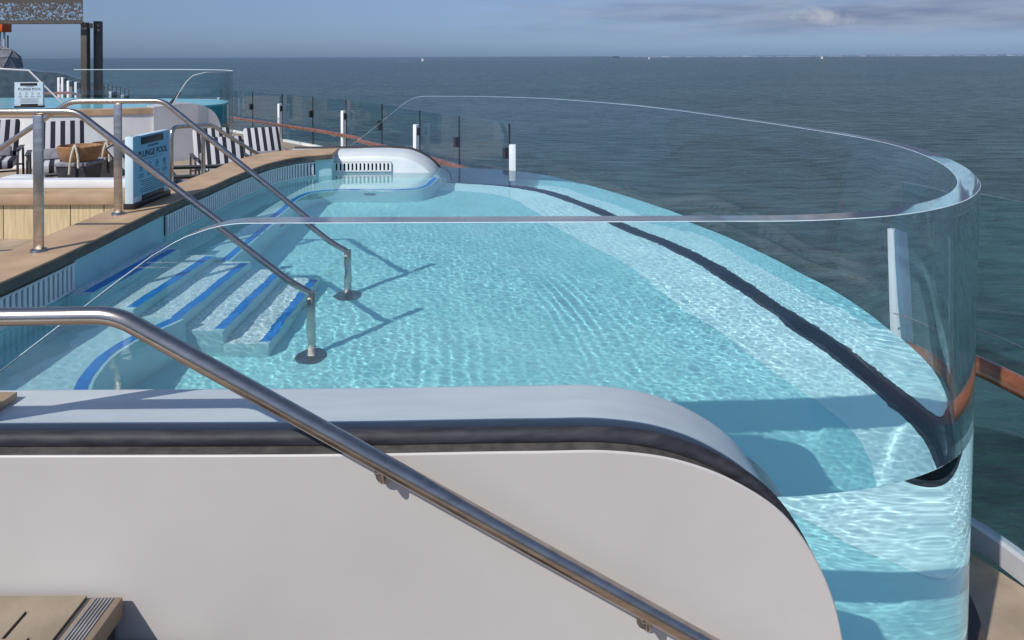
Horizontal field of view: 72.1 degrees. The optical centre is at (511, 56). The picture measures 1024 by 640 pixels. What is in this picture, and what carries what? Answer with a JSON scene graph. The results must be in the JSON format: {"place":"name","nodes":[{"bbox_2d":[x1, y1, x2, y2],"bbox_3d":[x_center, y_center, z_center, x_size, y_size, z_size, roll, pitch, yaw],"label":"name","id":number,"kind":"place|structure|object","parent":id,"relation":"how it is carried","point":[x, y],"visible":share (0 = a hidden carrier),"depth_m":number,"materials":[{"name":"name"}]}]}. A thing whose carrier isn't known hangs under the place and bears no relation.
{"place":"outdoors","nodes":[
{"label":"outdoors","id":0,"kind":"place"},
{"bbox_2d":[0,24,11,47],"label":"funnel stack","id":1,"kind":"object","parent":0,"point":[4,28],"visible":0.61,"depth_m":51.95,"materials":[{"name":"orange paint"}]},
{"bbox_2d":[0,239,32,254],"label":"landing","id":2,"kind":"object","parent":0,"point":[6,245],"depth_m":6.95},
{"bbox_2d":[0,177,124,238],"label":"plank wall","id":3,"kind":"structure","parent":2,"relation":"on","point":[68,202],"depth_m":7.12,"materials":[{"name":"brown wood"}]},
{"bbox_2d":[0,69,232,168],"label":"pool","id":4,"kind":"structure","parent":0,"point":[137,119],"depth_m":16.66,"materials":[{"name":"white paint"}]},
{"bbox_2d":[0,68,66,107],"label":"handrail","id":5,"kind":"object","parent":4,"relation":"on","point":[49,90],"visible":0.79,"depth_m":14.99,"materials":[{"name":"metal"}]},
{"bbox_2d":[14,82,44,107],"bbox_3d":[-9.751,0.780,14.230,0.538,0.515,0.080,0,0,-8],"label":"notice board","id":6,"kind":"object","parent":5,"relation":"attached to","point":[29,94],"visible":1,"depth_m":14.20,"materials":[{"name":"white plastic"}]},
{"bbox_2d":[0,132,303,177],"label":"lounge deck","id":7,"kind":"structure","parent":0,"point":[287,145],"depth_m":16.13,"materials":[{"name":"beige wood"}]},
{"bbox_2d":[0,119,24,173],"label":"lounge chair","id":8,"kind":"object","parent":7,"relation":"on","point":[9,154],"visible":0.96,"depth_m":13.99,"materials":[{"name":"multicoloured fabric"}]},
{"bbox_2d":[0,0,102,97],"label":"shade canopy","id":9,"kind":"object","parent":7,"relation":"on","point":[97,26],"visible":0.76,"depth_m":22.76,"materials":[{"name":"brown metal"}]},
{"bbox_2d":[24,120,83,176],"bbox_3d":[-8.554,1.879,13.325,1.044,1.212,1.539,0,0,-32],"label":"lounge chair","id":10,"kind":"object","parent":7,"relation":"on","point":[57,133],"visible":0.38,"depth_m":13.64,"materials":[{"name":"grey fabric"}]},
{"bbox_2d":[67,81,72,97],"bbox_3d":[-18.821,1.836,30.000,0.190,1.600,0.200,0,0,0],"label":"post","id":11,"kind":"object","parent":7,"relation":"on","point":[69,85],"visible":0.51,"depth_m":29.94,"materials":[{"name":"white metal"}]},
{"bbox_2d":[74,82,80,97],"bbox_3d":[-18.494,1.891,30.000,0.190,1.600,0.200,0,0,0],"label":"post","id":12,"kind":"object","parent":7,"relation":"on","point":[77,85],"visible":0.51,"depth_m":29.90,"materials":[{"name":"white metal"}]},
{"bbox_2d":[54,159,103,177],"bbox_3d":[-7.492,2.145,12.200,0.540,0.667,0.540,0,0,0],"label":"pedestal stand","id":13,"kind":"object","parent":7,"relation":"on","point":[90,169],"visible":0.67,"depth_m":11.97,"materials":[{"name":"grey fabric"}]},
{"bbox_2d":[56,143,101,174],"bbox_3d":[-7.493,1.740,12.200,0.693,0.509,0.624,0,0,24],"label":"wicker basket","id":14,"kind":"object","parent":13,"relation":"on","point":[77,153],"visible":1,"depth_m":11.98,"materials":[{"name":"beige wicker"}]},
{"bbox_2d":[97,157,124,177],"bbox_3d":[-7.542,2.170,13.200,0.500,0.618,0.500,0,0,0],"label":"pedestal stand","id":15,"kind":"object","parent":7,"relation":"on","point":[107,170],"visible":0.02,"depth_m":12.98,"materials":[{"name":"grey fabric"}]},
{"bbox_2d":[92,141,111,166],"bbox_3d":[-7.543,1.795,13.200,0.641,0.471,0.578,0,0,24],"label":"wicker basket","id":16,"kind":"object","parent":15,"relation":"on","point":[103,152],"visible":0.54,"depth_m":12.93,"materials":[{"name":"beige wicker"}]},
{"bbox_2d":[109,91,115,97],"bbox_3d":[-14.175,2.027,25.000,0.190,1.600,0.200,0,0,0],"label":"post","id":17,"kind":"object","parent":7,"relation":"on","point":[112,94],"visible":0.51,"depth_m":24.95,"materials":[{"name":"white metal"}]},
{"bbox_2d":[105,140,224,183],"bbox_3d":[-5.205,1.866,10.704,1.539,1.212,1.044,0,0,-10],"label":"lounge chair","id":18,"kind":"object","parent":7,"relation":"on","point":[109,149],"visible":0.06,"depth_m":10.48,"materials":[{"name":"fabric"}]},
{"bbox_2d":[189,127,228,173],"bbox_3d":[-5.653,1.944,13.392,0.870,1.061,1.283,0,0,-30],"label":"lounge chair","id":19,"kind":"object","parent":7,"relation":"on","point":[196,155],"visible":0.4,"depth_m":13.57,"materials":[{"name":"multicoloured fabric"}]},
{"bbox_2d":[169,123,260,181],"bbox_3d":[-4.004,1.657,9.709,0.174,1.616,2.290,0,0,10],"label":"guard rail","id":20,"kind":"object","parent":7,"relation":"on","point":[171,146],"visible":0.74,"depth_m":9.18,"materials":[{"name":"metal"}]},
{"bbox_2d":[198,136,243,173],"bbox_3d":[-4.823,1.940,11.892,0.870,1.061,1.283,0,0,-30],"label":"lounge chair","id":21,"kind":"object","parent":7,"relation":"on","point":[214,155],"visible":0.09,"depth_m":12.17,"materials":[{"name":"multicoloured fabric"}]},
{"bbox_2d":[243,127,287,156],"bbox_3d":[-4.703,1.940,13.492,0.870,1.061,1.283,0,0,-30],"label":"lounge chair","id":22,"kind":"object","parent":7,"relation":"on","point":[261,140],"visible":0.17,"depth_m":13.80,"materials":[{"name":"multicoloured fabric"}]},
{"bbox_2d":[277,104,281,141],"bbox_3d":[-6.735,1.926,20.448,0.110,1.100,0.110,0,0,30],"label":"balustrade post","id":23,"kind":"object","parent":7,"relation":"on","point":[279,113],"visible":0.86,"depth_m":20.42,"materials":[{"name":"white metal"}]},
{"bbox_2d":[193,87,393,145],"bbox_3d":[-5.449,1.805,18.671,0.972,1.412,18.221,0,0,-39],"label":"glass balustrade","id":24,"kind":"object","parent":7,"relation":"on","point":[287,140],"visible":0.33,"depth_m":19.65,"materials":[{"name":"clear glass"}]},
{"bbox_2d":[230,116,360,139],"bbox_3d":[-6.959,2.018,20.112,1.180,0.159,20.301,0,0,-41],"label":"teak rail","id":25,"kind":"object","parent":24,"relation":"attached to","point":[332,133],"visible":0.41,"depth_m":19.36,"materials":[{"name":"brown wood"}]},
{"bbox_2d":[341,110,345,145],"bbox_3d":[-4.230,1.916,17.705,0.110,1.100,0.110,0,0,30],"label":"balustrade post","id":26,"kind":"object","parent":7,"relation":"on","point":[343,125],"visible":0.76,"depth_m":17.67,"materials":[{"name":"white metal"}]},
{"bbox_3d":[-8.522,2.202,10.850,2.620,0.560,0.580,0,0,0],"label":"side cabinet","id":27,"kind":"object","parent":7,"relation":"on","visible":0},
{"bbox_2d":[2,174,44,177],"bbox_3d":[-7.493,1.873,10.785,0.500,0.088,0.330,0,0,0],"label":"folded towel","id":28,"kind":"object","parent":27,"relation":"on","point":[21,176],"visible":0.39,"depth_m":10.71,"materials":[{"name":"white fabric"}]},
{"bbox_2d":[0,0,1023,58],"label":"sky","id":29,"kind":"structure","parent":0,"point":[131,28],"materials":[{"name":"blue"}]},
{"bbox_2d":[22,56,1023,586],"bbox_3d":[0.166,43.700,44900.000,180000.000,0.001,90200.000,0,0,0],"label":"sea","id":30,"kind":"structure","parent":0,"point":[966,112],"depth_m":751.94,"materials":[{"name":"liquid"}]},
{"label":"ship hull","id":31,"kind":"structure","parent":30,"relation":"on","visible":0},
{"bbox_2d":[0,68,123,97],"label":"aft superstructure","id":32,"kind":"object","parent":31,"relation":"on","point":[8,78],"visible":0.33,"depth_m":39.32,"materials":[{"name":"metal"}]},
{"bbox_2d":[0,46,23,67],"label":"lattice dome","id":33,"kind":"structure","parent":32,"relation":"on","point":[10,58],"depth_m":45.58,"materials":[{"name":"grey metal"}]},
{"bbox_2d":[57,77,60,97],"bbox_3d":[-21.158,1.790,33.000,0.190,1.600,0.200,0,0,0],"label":"post","id":34,"kind":"object","parent":32,"relation":"attached to","point":[58,86],"visible":0.6,"depth_m":32.91,"materials":[{"name":"white metal"}]},
{"bbox_2d":[44,91,80,96],"bbox_3d":[-15.674,1.448,25.141,8.522,0.306,0.496,0,0,45],"label":"teak rail","id":35,"kind":"object","parent":32,"relation":"attached to","point":[69,92],"visible":0.38,"depth_m":26.31,"materials":[{"name":"brown wood"}]},
{"bbox_2d":[61,77,66,97],"bbox_3d":[-20.978,1.790,33.000,0.190,1.600,0.200,0,0,0],"label":"post","id":36,"kind":"object","parent":32,"relation":"attached to","point":[63,83],"visible":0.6,"depth_m":32.92,"materials":[{"name":"white metal"}]},
{"bbox_2d":[0,96,985,639],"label":"plunge pool","id":37,"kind":"structure","parent":31,"relation":"on","point":[734,398],"depth_m":2.65,"materials":[{"name":"blue liquid"}]},
{"bbox_2d":[0,108,223,252],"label":"pool handrail","id":38,"kind":"object","parent":37,"relation":"on","point":[38,114],"visible":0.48,"depth_m":5.05,"materials":[{"name":"metal"}]},
{"bbox_2d":[123,129,170,209],"bbox_3d":[-3.495,1.067,6.760,0.102,0.660,0.690,0,0,0],"label":"notice board","id":39,"kind":"object","parent":37,"relation":"on","point":[143,186],"visible":0.92,"depth_m":6.65,"materials":[{"name":"blue plastic"}]},
{"bbox_2d":[0,98,309,216],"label":"pool handrail","id":40,"kind":"object","parent":37,"relation":"on","point":[117,105],"visible":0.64,"depth_m":6.22,"materials":[{"name":"metal"}]},
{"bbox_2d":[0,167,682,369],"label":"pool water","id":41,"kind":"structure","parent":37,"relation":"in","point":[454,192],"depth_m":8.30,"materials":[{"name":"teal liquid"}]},
{"bbox_2d":[0,306,719,639],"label":"handrail","id":42,"kind":"object","parent":37,"relation":"attached to","point":[647,613],"depth_m":2.41,"materials":[{"name":"metal"}]},
{"bbox_2d":[969,552,1023,639],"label":"side deck","id":43,"kind":"structure","parent":31,"relation":"on","point":[997,596],"depth_m":4.06,"materials":[{"name":"beige wood"}]},
{"bbox_2d":[971,192,1023,584],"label":"side balustrade","id":44,"kind":"object","parent":43,"relation":"on","point":[1005,554],"visible":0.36,"depth_m":4.31,"materials":[{"name":"brown wood"}]},
{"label":"lower deck","id":45,"kind":"structure","parent":31,"relation":"on","visible":0},
{"bbox_2d":[0,595,122,639],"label":"deck stairs","id":46,"kind":"structure","parent":45,"relation":"on","point":[80,617],"depth_m":2.41,"materials":[{"name":"brown wood"}]},
{"bbox_2d":[626,54,1023,56],"bbox_3d":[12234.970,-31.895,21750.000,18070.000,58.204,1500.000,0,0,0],"label":"coast land","id":47,"kind":"structure","parent":0,"point":[847,55],"depth_m":21000.00,"materials":[{"name":"grey"}]},
{"bbox_2d":[637,54,1020,56],"bbox_3d":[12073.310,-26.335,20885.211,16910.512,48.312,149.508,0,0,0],"label":"coastal town","id":48,"kind":"object","parent":47,"relation":"on","point":[831,56],"visible":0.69,"depth_m":20846.65}
]}

